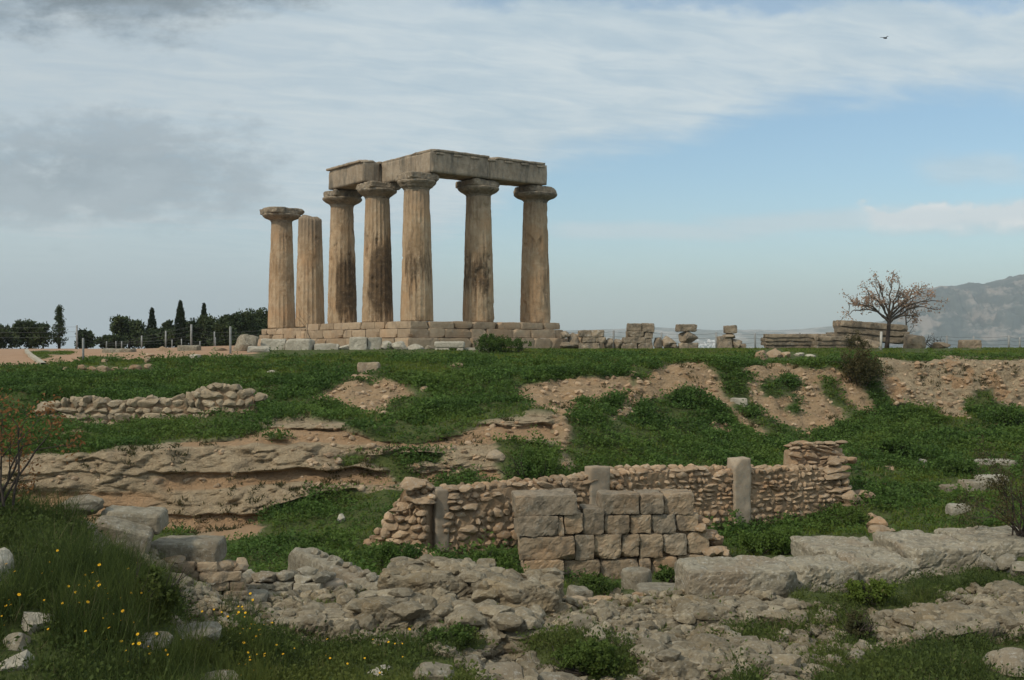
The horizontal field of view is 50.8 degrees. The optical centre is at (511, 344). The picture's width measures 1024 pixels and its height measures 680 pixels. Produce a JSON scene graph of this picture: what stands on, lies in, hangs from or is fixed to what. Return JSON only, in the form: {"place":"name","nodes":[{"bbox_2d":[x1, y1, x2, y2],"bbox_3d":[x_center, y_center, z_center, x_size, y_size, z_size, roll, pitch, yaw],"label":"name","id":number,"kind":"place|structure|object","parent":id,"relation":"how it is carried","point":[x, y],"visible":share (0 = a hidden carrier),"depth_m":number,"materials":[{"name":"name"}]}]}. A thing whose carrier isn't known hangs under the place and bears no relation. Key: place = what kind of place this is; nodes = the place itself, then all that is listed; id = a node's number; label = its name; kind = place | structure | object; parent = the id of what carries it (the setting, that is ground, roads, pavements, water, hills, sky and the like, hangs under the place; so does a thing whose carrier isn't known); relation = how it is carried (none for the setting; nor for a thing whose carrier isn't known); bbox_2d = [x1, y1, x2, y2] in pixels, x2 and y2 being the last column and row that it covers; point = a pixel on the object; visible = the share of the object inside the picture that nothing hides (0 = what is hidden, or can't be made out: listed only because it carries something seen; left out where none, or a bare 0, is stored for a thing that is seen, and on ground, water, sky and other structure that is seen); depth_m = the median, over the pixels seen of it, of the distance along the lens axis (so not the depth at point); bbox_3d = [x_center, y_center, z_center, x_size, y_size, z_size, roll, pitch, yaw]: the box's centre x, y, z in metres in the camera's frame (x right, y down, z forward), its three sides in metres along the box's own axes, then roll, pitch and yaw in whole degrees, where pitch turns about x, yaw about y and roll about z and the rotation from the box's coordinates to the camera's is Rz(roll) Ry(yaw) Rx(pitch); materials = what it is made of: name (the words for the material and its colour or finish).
{"place":"outdoors","nodes":[
{"label":"outdoors","id":0,"kind":"place"},
{"bbox_2d":[0,472,293,679],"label":"tall grass","id":1,"kind":"structure","parent":0,"point":[14,580],"depth_m":10.18,"materials":[{"name":"green plant"}]},
{"bbox_2d":[0,345,1023,679],"bbox_3d":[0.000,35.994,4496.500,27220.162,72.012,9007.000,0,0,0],"label":"ground","id":2,"kind":"structure","parent":0,"point":[256,455],"depth_m":29.41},
{"bbox_2d":[0,547,14,580],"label":"boulder","id":3,"kind":"object","parent":2,"relation":"on","point":[4,551],"visible":0.57,"depth_m":10.47,"materials":[{"name":"stone"}]},
{"bbox_2d":[0,323,21,348],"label":"pine tree","id":4,"kind":"object","parent":2,"relation":"on","point":[6,334],"visible":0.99,"depth_m":111.78,"materials":[{"name":"green plant"}]},
{"bbox_2d":[3,632,30,650],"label":"boulder","id":5,"kind":"object","parent":2,"relation":"on","point":[19,642],"visible":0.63,"depth_m":9.17,"materials":[{"name":"grey stone"}]},
{"bbox_2d":[0,650,34,671],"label":"boulder","id":6,"kind":"object","parent":2,"relation":"on","point":[10,663],"visible":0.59,"depth_m":8.77,"materials":[{"name":"stone"}]},
{"bbox_2d":[7,319,54,348],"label":"pine tree","id":7,"kind":"object","parent":2,"relation":"on","point":[19,325],"visible":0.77,"depth_m":114.33,"materials":[{"name":"green plant"}]},
{"bbox_2d":[21,612,51,634],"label":"boulder","id":8,"kind":"object","parent":2,"relation":"on","point":[31,616],"visible":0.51,"depth_m":9.52,"materials":[{"name":"stone"}]},
{"bbox_2d":[0,386,85,506],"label":"rusty shrub","id":9,"kind":"object","parent":2,"relation":"on","point":[9,477],"visible":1,"depth_m":12.73,"materials":[{"name":"brown plant"}]},
{"bbox_2d":[49,304,68,348],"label":"conifer tree","id":10,"kind":"object","parent":2,"relation":"on","point":[59,331],"visible":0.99,"depth_m":117.88,"materials":[{"name":"green plant"}]},
{"bbox_2d":[57,494,104,514],"bbox_3d":[-5.902,2.201,14.752,0.618,0.266,0.626,0,0,-22],"label":"boulder","id":11,"kind":"object","parent":2,"relation":"on","point":[93,501],"visible":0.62,"depth_m":14.56,"materials":[{"name":"grey stone"}]},
{"bbox_2d":[74,327,95,348],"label":"pine tree","id":12,"kind":"object","parent":2,"relation":"on","point":[90,336],"visible":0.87,"depth_m":119.65,"materials":[{"name":"green plant"}]},
{"bbox_2d":[94,334,127,348],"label":"pine tree","id":13,"kind":"object","parent":2,"relation":"on","point":[110,339],"visible":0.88,"depth_m":113.18,"materials":[{"name":"green plant"}]},
{"bbox_2d":[96,515,153,552],"bbox_3d":[-5.235,2.603,14.453,0.826,0.617,0.552,0,0,-14],"label":"stone block","id":14,"kind":"object","parent":2,"relation":"on","point":[143,532],"depth_m":14.27,"materials":[{"name":"grey stone"}]},
{"bbox_2d":[100,505,168,534],"bbox_3d":[-5.225,2.417,14.905,0.852,0.343,0.655,0,0,-7],"label":"stone slab","id":15,"kind":"object","parent":14,"relation":"on","point":[156,519],"depth_m":14.67,"materials":[{"name":"grey stone"}]},
{"bbox_2d":[108,314,146,348],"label":"pine tree","id":16,"kind":"object","parent":2,"relation":"on","point":[125,327],"visible":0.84,"depth_m":117.03,"materials":[{"name":"green plant"}]},
{"bbox_2d":[19,324,257,348],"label":"wire fence","id":17,"kind":"object","parent":2,"relation":"on","point":[165,339],"visible":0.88,"depth_m":83.92,"materials":[{"name":"metal"}]},
{"bbox_2d":[33,383,267,424],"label":"dry stone wall","id":18,"kind":"structure","parent":2,"relation":"on","point":[231,398],"depth_m":33.46,"materials":[{"name":"beige stone"}]},
{"bbox_2d":[118,559,190,623],"bbox_3d":[-3.608,2.525,10.846,0.674,0.706,0.632,0,0,39],"label":"shrub","id":19,"kind":"object","parent":2,"relation":"on","point":[173,599],"visible":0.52,"depth_m":10.79,"materials":[{"name":"green plant"}]},
{"bbox_2d":[137,631,173,650],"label":"boulder","id":20,"kind":"object","parent":2,"relation":"on","point":[148,641],"visible":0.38,"depth_m":10.15,"materials":[{"name":"grey stone"}]},
{"bbox_2d":[131,325,200,348],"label":"pine tree","id":21,"kind":"object","parent":2,"relation":"on","point":[158,332],"visible":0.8,"depth_m":115.74,"materials":[{"name":"green plant"}]},
{"bbox_2d":[173,300,187,346],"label":"cypress tree","id":22,"kind":"object","parent":2,"relation":"on","point":[180,318],"visible":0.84,"depth_m":115.71,"materials":[{"name":"green plant"}]},
{"bbox_2d":[173,621,221,644],"bbox_3d":[-3.235,2.972,10.993,0.524,0.210,0.550,0,0,0],"label":"boulder","id":23,"kind":"object","parent":2,"relation":"on","point":[216,628],"visible":0.46,"depth_m":10.98,"materials":[{"name":"grey stone"}]},
{"bbox_2d":[186,313,216,345],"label":"pine tree","id":24,"kind":"object","parent":2,"relation":"on","point":[203,322],"visible":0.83,"depth_m":117.14,"materials":[{"name":"green plant"}]},
{"bbox_2d":[162,555,248,597],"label":"bank wall","id":25,"kind":"structure","parent":2,"relation":"on","point":[214,572],"depth_m":14.97,"materials":[{"name":"grey stone"}]},
{"bbox_2d":[150,535,226,563],"bbox_3d":[-4.636,2.937,15.352,1.035,0.364,0.728,0,0,0],"label":"stone block","id":26,"kind":"object","parent":25,"relation":"on","point":[205,548],"depth_m":15.04,"materials":[{"name":"grey stone"}]},
{"bbox_2d":[206,320,241,345],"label":"pine tree","id":27,"kind":"object","parent":2,"relation":"on","point":[221,329],"visible":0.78,"depth_m":112.15,"materials":[{"name":"green plant"}]},
{"bbox_2d":[233,334,258,350],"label":"boulder","id":28,"kind":"object","parent":2,"relation":"on","point":[244,342],"visible":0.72,"depth_m":49.68,"materials":[{"name":"grey stone"}]},
{"bbox_2d":[226,310,266,336],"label":"pine tree","id":29,"kind":"object","parent":2,"relation":"on","point":[244,322],"visible":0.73,"depth_m":114.45,"materials":[{"name":"green plant"}]},
{"bbox_2d":[248,589,269,604],"bbox_3d":[-3.805,3.702,15.283,0.691,0.411,0.599,0,0,0],"label":"stone block","id":30,"kind":"object","parent":2,"relation":"on","point":[263,594],"depth_m":15.16,"materials":[{"name":"grey stone"}]},
{"bbox_2d":[261,338,286,349],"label":"stone block","id":31,"kind":"object","parent":2,"relation":"on","point":[273,344],"depth_m":50.32,"materials":[{"name":"stone"}]},
{"bbox_2d":[242,566,343,592],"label":"wall","id":32,"kind":"structure","parent":2,"relation":"on","point":[304,578],"depth_m":16.43,"materials":[{"name":"grey stone"}]},
{"bbox_2d":[285,339,314,349],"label":"stone block","id":33,"kind":"object","parent":2,"relation":"on","point":[299,344],"depth_m":50.02,"materials":[{"name":"stone"}]},
{"bbox_2d":[263,604,359,645],"bbox_3d":[-2.431,3.485,13.217,1.385,0.475,0.941,0,0,0],"label":"rock","id":34,"kind":"object","parent":2,"relation":"on","point":[351,625],"visible":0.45,"depth_m":12.87,"materials":[{"name":"grey stone"}]},
{"bbox_2d":[287,547,379,588],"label":"oblique wall","id":35,"kind":"structure","parent":2,"relation":"on","point":[320,561],"depth_m":18.08,"materials":[{"name":"grey stone"}]},
{"bbox_2d":[349,337,367,349],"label":"stone block","id":36,"kind":"object","parent":2,"relation":"on","point":[358,343],"depth_m":50.00,"materials":[{"name":"stone"}]},
{"bbox_2d":[354,612,377,630],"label":"rubble stone","id":37,"kind":"object","parent":2,"relation":"on","point":[367,621],"visible":0.76,"depth_m":12.89,"materials":[{"name":"stone"}]},
{"bbox_2d":[372,540,425,564],"bbox_3d":[-2.177,4.253,21.950,1.271,0.700,1.045,0,0,0],"label":"shrub","id":38,"kind":"object","parent":2,"relation":"on","point":[410,551],"visible":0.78,"depth_m":21.72,"materials":[{"name":"green plant"}]},
{"bbox_2d":[363,477,435,551],"bbox_3d":[-2.490,3.915,24.096,1.895,2.029,0.989,0,0,26],"label":"wall return","id":39,"kind":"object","parent":2,"relation":"on","point":[410,520],"depth_m":23.74,"materials":[{"name":"stone"}]},
{"bbox_2d":[345,589,456,633],"bbox_3d":[-1.314,3.378,13.281,1.347,0.607,0.944,0,0,10],"label":"rock","id":40,"kind":"object","parent":2,"relation":"on","point":[387,611],"visible":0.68,"depth_m":12.93,"materials":[{"name":"grey stone"}]},
{"bbox_2d":[413,662,454,679],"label":"boulder","id":41,"kind":"object","parent":2,"relation":"on","point":[433,669],"visible":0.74,"depth_m":10.17,"materials":[{"name":"grey stone"}]},
{"bbox_2d":[258,149,612,348],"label":"temple ruin","id":42,"kind":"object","parent":2,"relation":"on","point":[416,176],"visible":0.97,"depth_m":55.45,"materials":[{"name":"stone"}]},
{"bbox_2d":[377,554,495,599],"bbox_3d":[-1.082,3.413,15.220,1.712,0.663,1.439,0,0,0],"label":"rock","id":43,"kind":"object","parent":2,"relation":"on","point":[424,581],"visible":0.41,"depth_m":14.68,"materials":[{"name":"grey stone"}]},
{"bbox_2d":[434,341,464,349],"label":"notched block","id":44,"kind":"object","parent":2,"relation":"on","point":[448,345],"depth_m":49.31,"materials":[{"name":"stone"}]},
{"bbox_2d":[424,622,475,649],"bbox_3d":[-0.712,3.300,12.139,0.604,0.354,0.538,0,0,0],"label":"shrub","id":45,"kind":"object","parent":2,"relation":"on","point":[459,631],"visible":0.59,"depth_m":12.08,"materials":[{"name":"green plant"}]},
{"bbox_2d":[428,604,553,654],"bbox_3d":[-0.243,3.397,12.888,1.504,0.525,0.977,0,0,0],"label":"rock","id":46,"kind":"object","parent":2,"relation":"on","point":[503,627],"visible":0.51,"depth_m":12.55,"materials":[{"name":"grey stone"}]},
{"bbox_2d":[468,543,524,572],"bbox_3d":[-0.245,4.321,20.911,1.489,0.915,1.084,0,0,0],"label":"shrub","id":47,"kind":"object","parent":2,"relation":"on","point":[504,560],"visible":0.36,"depth_m":20.84,"materials":[{"name":"green plant"}]},
{"bbox_2d":[472,333,531,352],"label":"shrub","id":48,"kind":"object","parent":2,"relation":"on","point":[491,342],"visible":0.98,"depth_m":47.42,"materials":[{"name":"green plant"}]},
{"bbox_2d":[482,662,523,678],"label":"boulder","id":49,"kind":"object","parent":2,"relation":"on","point":[509,669],"visible":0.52,"depth_m":11.46,"materials":[{"name":"grey stone"}]},
{"bbox_2d":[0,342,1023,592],"bbox_3d":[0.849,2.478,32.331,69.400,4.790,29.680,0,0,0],"label":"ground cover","id":50,"kind":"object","parent":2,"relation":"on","point":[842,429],"visible":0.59,"depth_m":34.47,"materials":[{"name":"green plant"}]},
{"bbox_2d":[0,477,1023,679],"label":"bank grass","id":51,"kind":"structure","parent":2,"relation":"on","point":[837,652],"depth_m":11.58,"materials":[{"name":"green plant"}]},
{"bbox_2d":[5,355,1019,533],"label":"bank tufts","id":52,"kind":"object","parent":2,"relation":"on","point":[351,481],"visible":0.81,"depth_m":28.70,"materials":[{"name":"green plant"}]},
{"bbox_2d":[2,356,1023,491],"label":"bank stones","id":53,"kind":"object","parent":2,"relation":"on","point":[326,467],"visible":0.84,"depth_m":36.47,"materials":[{"name":"beige stone"}]},
{"bbox_2d":[465,568,572,616],"bbox_3d":[0.097,3.498,14.803,1.546,0.702,1.318,0,0,0],"label":"rock","id":54,"kind":"object","parent":2,"relation":"on","point":[546,595],"visible":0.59,"depth_m":14.29,"materials":[{"name":"grey stone"}]},
{"bbox_2d":[486,443,560,478],"bbox_3d":[0.386,3.181,28.325,1.800,1.156,1.481,0,0,19],"label":"shrub","id":55,"kind":"object","parent":2,"relation":"on","point":[530,461],"visible":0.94,"depth_m":28.14,"materials":[{"name":"green plant"}]},
{"bbox_2d":[87,521,997,679],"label":"rubble stones","id":56,"kind":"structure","parent":2,"relation":"on","point":[632,605],"depth_m":14.54,"materials":[{"name":"grey stone"}]},
{"bbox_2d":[539,672,582,679],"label":"boulder","id":57,"kind":"object","parent":2,"relation":"on","point":[555,676],"visible":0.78,"depth_m":10.53,"materials":[{"name":"grey stone"}]},
{"bbox_2d":[120,547,1023,679],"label":"rubble","id":58,"kind":"object","parent":2,"relation":"on","point":[470,613],"depth_m":13.55,"materials":[{"name":"grey stone"}]},
{"bbox_2d":[566,585,592,596],"bbox_3d":[1.152,4.274,18.397,0.379,0.312,0.425,0,0,-17],"label":"stone block","id":59,"kind":"object","parent":2,"relation":"on","point":[574,590],"depth_m":18.26,"materials":[{"name":"grey stone"}]},
{"bbox_2d":[559,330,612,348],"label":"ruined pier","id":60,"kind":"structure","parent":2,"relation":"on","point":[591,339],"depth_m":54.54,"materials":[{"name":"stone"}]},
{"bbox_2d":[550,632,628,678],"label":"shrub","id":61,"kind":"object","parent":2,"relation":"on","point":[600,654],"visible":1,"depth_m":10.94,"materials":[{"name":"green plant"}]},
{"bbox_2d":[577,571,620,594],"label":"shrub","id":62,"kind":"object","parent":2,"relation":"on","point":[590,582],"visible":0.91,"depth_m":19.08,"materials":[{"name":"green plant"}]},
{"bbox_2d":[566,591,646,606],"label":"foundation wall","id":63,"kind":"structure","parent":2,"relation":"on","point":[582,599],"depth_m":17.94,"materials":[{"name":"stone"}]},
{"bbox_2d":[511,488,732,578],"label":"ashlar wall","id":64,"kind":"structure","parent":2,"relation":"on","point":[611,533],"depth_m":21.79,"materials":[{"name":"stone"}]},
{"bbox_2d":[613,323,654,348],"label":"ruined pier","id":65,"kind":"structure","parent":2,"relation":"on","point":[639,335],"depth_m":54.51,"materials":[{"name":"stone"}]},
{"bbox_2d":[621,567,651,591],"bbox_3d":[2.258,4.287,19.584,0.564,0.425,0.568,0,0,0],"label":"stone block","id":66,"kind":"object","parent":2,"relation":"on","point":[632,577],"depth_m":19.38,"materials":[{"name":"grey stone"}]},
{"bbox_2d":[433,440,875,555],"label":"rubble wall","id":67,"kind":"structure","parent":2,"relation":"on","point":[807,477],"depth_m":26.40,"materials":[{"name":"stone"}]},
{"bbox_2d":[637,582,674,595],"bbox_3d":[2.540,4.244,18.676,0.754,0.134,0.769,0,0,0],"label":"stone slab","id":68,"kind":"object","parent":2,"relation":"on","point":[646,587],"depth_m":18.68,"materials":[{"name":"grey stone"}]},
{"bbox_2d":[653,564,674,582],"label":"shrub","id":69,"kind":"object","parent":2,"relation":"on","point":[668,575],"visible":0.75,"depth_m":20.88,"materials":[{"name":"green plant"}]},
{"bbox_2d":[653,336,677,348],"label":"ruined pier","id":70,"kind":"structure","parent":2,"relation":"on","point":[665,342],"depth_m":54.59,"materials":[{"name":"stone"}]},
{"bbox_2d":[675,324,697,347],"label":"ruined pier","id":71,"kind":"structure","parent":2,"relation":"on","point":[687,337],"depth_m":54.52,"materials":[{"name":"stone"}]},
{"bbox_2d":[633,633,801,679],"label":"rock","id":72,"kind":"object","parent":2,"relation":"on","point":[702,659],"visible":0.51,"depth_m":11.12,"materials":[{"name":"grey stone"}]},
{"bbox_2d":[717,325,745,347],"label":"ruined pier","id":73,"kind":"structure","parent":2,"relation":"on","point":[726,340],"depth_m":54.52,"materials":[{"name":"stone"}]},
{"bbox_2d":[674,555,796,598],"bbox_3d":[3.604,3.806,17.461,1.839,0.629,1.245,0,0,0],"label":"limestone slab","id":74,"kind":"object","parent":2,"relation":"on","point":[707,576],"depth_m":16.94,"materials":[{"name":"grey stone"}]},
{"bbox_2d":[675,595,807,627],"bbox_3d":[3.070,3.696,14.562,1.783,0.454,1.171,0,0,0],"label":"rock","id":75,"kind":"object","parent":2,"relation":"on","point":[757,610],"visible":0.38,"depth_m":14.14,"materials":[{"name":"grey stone"}]},
{"bbox_2d":[728,523,802,554],"bbox_3d":[5.615,4.330,23.771,1.725,0.823,1.439,0,0,0],"label":"shrub","id":76,"kind":"object","parent":2,"relation":"on","point":[775,539],"visible":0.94,"depth_m":23.49,"materials":[{"name":"green plant"}]},
{"bbox_2d":[762,664,796,676],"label":"rubble stone","id":77,"kind":"object","parent":2,"relation":"on","point":[785,669],"visible":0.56,"depth_m":10.73,"materials":[{"name":"stone"}]},
{"bbox_2d":[568,330,1023,347],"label":"wire fence","id":78,"kind":"object","parent":2,"relation":"on","point":[755,338],"visible":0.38,"depth_m":57.98,"materials":[{"name":"metal"}]},
{"bbox_2d":[760,334,834,348],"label":"fallen slab","id":79,"kind":"structure","parent":2,"relation":"on","point":[773,341],"depth_m":53.89,"materials":[{"name":"stone"}]},
{"bbox_2d":[772,554,858,592],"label":"limestone slab","id":80,"kind":"structure","parent":2,"relation":"on","point":[821,570],"depth_m":17.34,"materials":[{"name":"grey stone"}]},
{"bbox_2d":[810,336,856,348],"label":"fallen slab","id":81,"kind":"structure","parent":2,"relation":"on","point":[827,342],"depth_m":53.15,"materials":[{"name":"stone"}]},
{"bbox_2d":[790,536,877,556],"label":"limestone slab","id":82,"kind":"structure","parent":2,"relation":"on","point":[808,545],"depth_m":19.82,"materials":[{"name":"grey stone"}]},
{"bbox_2d":[831,505,873,528],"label":"shrub","id":83,"kind":"object","parent":2,"relation":"on","point":[853,515],"visible":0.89,"depth_m":26.12,"materials":[{"name":"green plant"}]},
{"bbox_2d":[839,330,872,349],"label":"shrub","id":84,"kind":"object","parent":2,"relation":"on","point":[864,342],"visible":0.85,"depth_m":50.91,"materials":[{"name":"green plant"}]},
{"bbox_2d":[825,344,887,390],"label":"shrub","id":85,"kind":"object","parent":2,"relation":"on","point":[863,368],"visible":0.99,"depth_m":41.55,"materials":[{"name":"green plant"}]},
{"bbox_2d":[839,609,879,640],"bbox_3d":[4.250,3.453,13.197,0.476,0.431,0.438,0,0,33],"label":"shrub","id":86,"kind":"object","parent":2,"relation":"on","point":[850,626],"visible":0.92,"depth_m":13.14,"materials":[{"name":"green plant"}]},
{"bbox_2d":[826,320,909,343],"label":"fallen slab","id":87,"kind":"structure","parent":2,"relation":"on","point":[870,330],"depth_m":54.94,"materials":[{"name":"stone"}]},
{"bbox_2d":[843,576,898,605],"bbox_3d":[5.086,3.515,15.374,0.759,0.454,0.605,0,0,41],"label":"shrub","id":88,"kind":"object","parent":2,"relation":"on","point":[858,589],"visible":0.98,"depth_m":15.28,"materials":[{"name":"green plant"}]},
{"bbox_2d":[824,545,921,583],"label":"limestone slab","id":89,"kind":"structure","parent":2,"relation":"on","point":[871,562],"depth_m":17.76,"materials":[{"name":"grey stone"}]},
{"bbox_2d":[836,268,947,348],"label":"bare tree","id":90,"kind":"object","parent":2,"relation":"on","point":[889,317],"visible":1,"depth_m":51.87,"materials":[{"name":"brown plant"}]},
{"bbox_2d":[874,435,915,454],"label":"shrub","id":91,"kind":"object","parent":2,"relation":"on","point":[894,444],"visible":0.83,"depth_m":33.92,"materials":[{"name":"green plant"}]},
{"bbox_2d":[903,334,925,348],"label":"boulder","id":92,"kind":"object","parent":2,"relation":"on","point":[910,341],"visible":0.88,"depth_m":53.08,"materials":[{"name":"stone"}]},
{"bbox_2d":[872,529,980,576],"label":"limestone slab","id":93,"kind":"structure","parent":2,"relation":"on","point":[922,550],"depth_m":18.17,"materials":[{"name":"grey stone"}]},
{"bbox_2d":[870,605,1023,643],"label":"rock","id":94,"kind":"object","parent":2,"relation":"on","point":[990,623],"visible":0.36,"depth_m":13.30,"materials":[{"name":"grey stone"}]},
{"bbox_2d":[934,456,983,475],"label":"shrub","id":95,"kind":"object","parent":2,"relation":"on","point":[950,463],"visible":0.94,"depth_m":31.19,"materials":[{"name":"green plant"}]},
{"bbox_2d":[957,479,986,491],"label":"stone block","id":96,"kind":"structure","parent":2,"relation":"on","point":[973,483],"depth_m":28.61,"materials":[{"name":"grey stone"}]},
{"bbox_2d":[934,525,1023,560],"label":"limestone slab","id":97,"kind":"structure","parent":2,"relation":"on","point":[994,542],"depth_m":19.92,"materials":[{"name":"grey stone"}]},
{"bbox_2d":[952,433,1023,536],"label":"brown shrub","id":98,"kind":"object","parent":2,"relation":"on","point":[1002,495],"visible":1,"depth_m":19.99,"materials":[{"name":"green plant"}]},
{"bbox_2d":[979,554,997,571],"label":"boulder","id":99,"kind":"object","parent":2,"relation":"on","point":[985,561],"visible":0.9,"depth_m":17.66,"materials":[{"name":"grey stone"}]},
{"bbox_2d":[983,647,1023,677],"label":"boulder","id":100,"kind":"object","parent":2,"relation":"on","point":[1012,656],"visible":0.61,"depth_m":11.15,"materials":[{"name":"grey stone"}]},
{"bbox_2d":[995,553,1017,571],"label":"boulder","id":101,"kind":"object","parent":2,"relation":"on","point":[1005,561],"visible":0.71,"depth_m":17.78,"materials":[{"name":"grey stone"}]},
{"bbox_2d":[992,402,1023,426],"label":"shrub","id":102,"kind":"object","parent":2,"relation":"on","point":[1008,414],"visible":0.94,"depth_m":38.84,"materials":[{"name":"green plant"}]},
{"bbox_2d":[0,0,1023,348],"label":"sky","id":103,"kind":"structure","parent":0,"point":[711,164],"materials":[{"name":"blue"}]},
{"bbox_2d":[167,321,882,348],"bbox_3d":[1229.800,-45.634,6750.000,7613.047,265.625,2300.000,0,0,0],"label":"ridge","id":104,"kind":"structure","parent":0,"point":[744,336],"depth_m":6741.73,"materials":[{"name":"beige stone"}]},
{"bbox_2d":[879,274,1023,347],"bbox_3d":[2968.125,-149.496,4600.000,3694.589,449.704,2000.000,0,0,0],"label":"mountain","id":105,"kind":"structure","parent":0,"point":[995,309],"depth_m":4042.27,"materials":[{"name":"grey stone"}]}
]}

